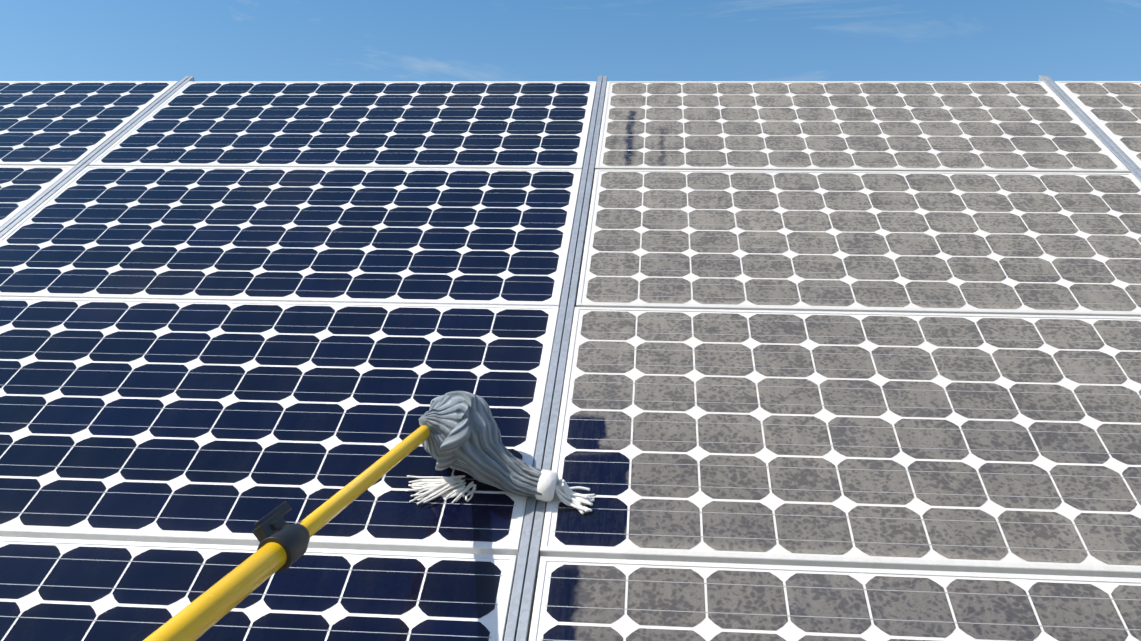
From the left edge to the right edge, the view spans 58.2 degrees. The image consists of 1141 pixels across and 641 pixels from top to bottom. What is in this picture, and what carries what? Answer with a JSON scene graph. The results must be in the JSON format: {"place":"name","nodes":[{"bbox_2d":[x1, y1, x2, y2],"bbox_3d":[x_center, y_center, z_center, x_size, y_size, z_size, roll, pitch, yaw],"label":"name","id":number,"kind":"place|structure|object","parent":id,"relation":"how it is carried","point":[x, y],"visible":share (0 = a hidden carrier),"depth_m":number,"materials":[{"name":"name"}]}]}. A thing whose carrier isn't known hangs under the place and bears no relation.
{"place":"outdoors","nodes":[
{"label":"outdoors","id":0,"kind":"place"},
{"bbox_2d":[0,0,1140,81],"label":"sky","id":1,"kind":"structure","parent":0,"point":[41,40],"materials":[{"name":"blue"}]},
{"label":"ground","id":2,"kind":"structure","parent":0,"visible":0},
{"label":"support posts and purlins","id":3,"kind":"object","parent":2,"relation":"on","visible":0},
{"bbox_2d":[0,165,74,226],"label":"solar panel","id":4,"kind":"object","parent":3,"relation":"attached to","point":[21,187],"visible":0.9,"depth_m":3.18,"materials":[{"name":"glass"}]},
{"bbox_2d":[0,81,177,165],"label":"solar panel","id":5,"kind":"object","parent":3,"relation":"on","point":[58,123],"visible":0.98,"depth_m":3.70,"materials":[{"name":"glass"}]},
{"bbox_2d":[0,76,194,237],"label":"mounting rail","id":6,"kind":"object","parent":3,"relation":"attached to","point":[26,211],"visible":0.4,"depth_m":3.32,"materials":[{"name":"metal"}]},
{"bbox_2d":[0,537,516,640],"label":"solar panel","id":7,"kind":"object","parent":3,"relation":"attached to","point":[52,589],"visible":0.85,"depth_m":1.70,"materials":[{"name":"glass"}]},
{"bbox_2d":[0,297,558,558],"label":"solar panel","id":8,"kind":"object","parent":3,"relation":"attached to","point":[217,422],"visible":0.94,"depth_m":2.13,"materials":[{"name":"glass"}]},
{"bbox_2d":[0,166,581,308],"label":"solar panel","id":9,"kind":"object","parent":3,"relation":"attached to","point":[454,236],"visible":0.98,"depth_m":2.82,"materials":[{"name":"glass"}]},
{"bbox_2d":[89,81,596,170],"bbox_3d":[-0.724,-0.686,3.591,1.590,0.037,0.818,1,32,5],"label":"solar panel","id":10,"kind":"object","parent":3,"relation":"on","point":[448,124],"visible":0.96,"depth_m":3.53,"materials":[{"name":"glass"}]},
{"bbox_2d":[504,76,606,640],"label":"mounting rail","id":11,"kind":"object","parent":3,"relation":"attached to","point":[519,620],"visible":0.94,"depth_m":2.14,"materials":[{"name":"metal"}]},
{"bbox_2d":[529,556,1140,640],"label":"solar panel","id":12,"kind":"object","parent":3,"relation":"attached to","point":[587,599],"visible":1,"depth_m":1.65,"materials":[{"name":"glass"}]},
{"bbox_2d":[540,307,1140,577],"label":"solar panel","id":13,"kind":"object","parent":3,"relation":"attached to","point":[996,443],"visible":0.96,"depth_m":2.00,"materials":[{"name":"glass"}]},
{"bbox_2d":[419,391,558,496],"bbox_3d":[-0.148,0.219,1.913,0.265,0.149,0.201,1,32,5],"label":"mop head","id":14,"kind":"object","parent":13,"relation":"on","point":[465,433],"visible":0.88,"depth_m":1.87},
{"bbox_2d":[143,425,429,640],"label":"telescopic pole","id":15,"kind":"object","parent":14,"relation":"attached to","point":[283,546],"visible":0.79,"depth_m":1.32,"materials":[{"name":"yellow plastic"}]},
{"bbox_2d":[406,469,594,514],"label":"mop strands","id":16,"kind":"object","parent":14,"relation":"attached to","point":[547,486],"visible":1,"depth_m":1.88},
{"bbox_2d":[576,169,1140,316],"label":"solar panel","id":17,"kind":"object","parent":3,"relation":"attached to","point":[1041,243],"visible":0.98,"depth_m":2.71,"materials":[{"name":"glass"}]},
{"bbox_2d":[595,81,1129,172],"bbox_3d":[0.900,-0.656,3.463,1.590,0.038,0.818,1,32,5],"label":"solar panel","id":18,"kind":"object","parent":3,"relation":"on","point":[983,126],"visible":0.98,"depth_m":3.40,"materials":[{"name":"glass"}]},
{"bbox_2d":[1038,75,1140,181],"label":"mounting rail","id":19,"kind":"object","parent":3,"relation":"attached to","point":[1116,150],"visible":0.46,"depth_m":3.34,"materials":[{"name":"metal"}]},
{"bbox_2d":[1055,81,1140,168],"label":"solar panel","id":20,"kind":"object","parent":3,"relation":"on","point":[1111,110],"visible":0.92,"depth_m":3.50,"materials":[{"name":"glass"}]}
]}

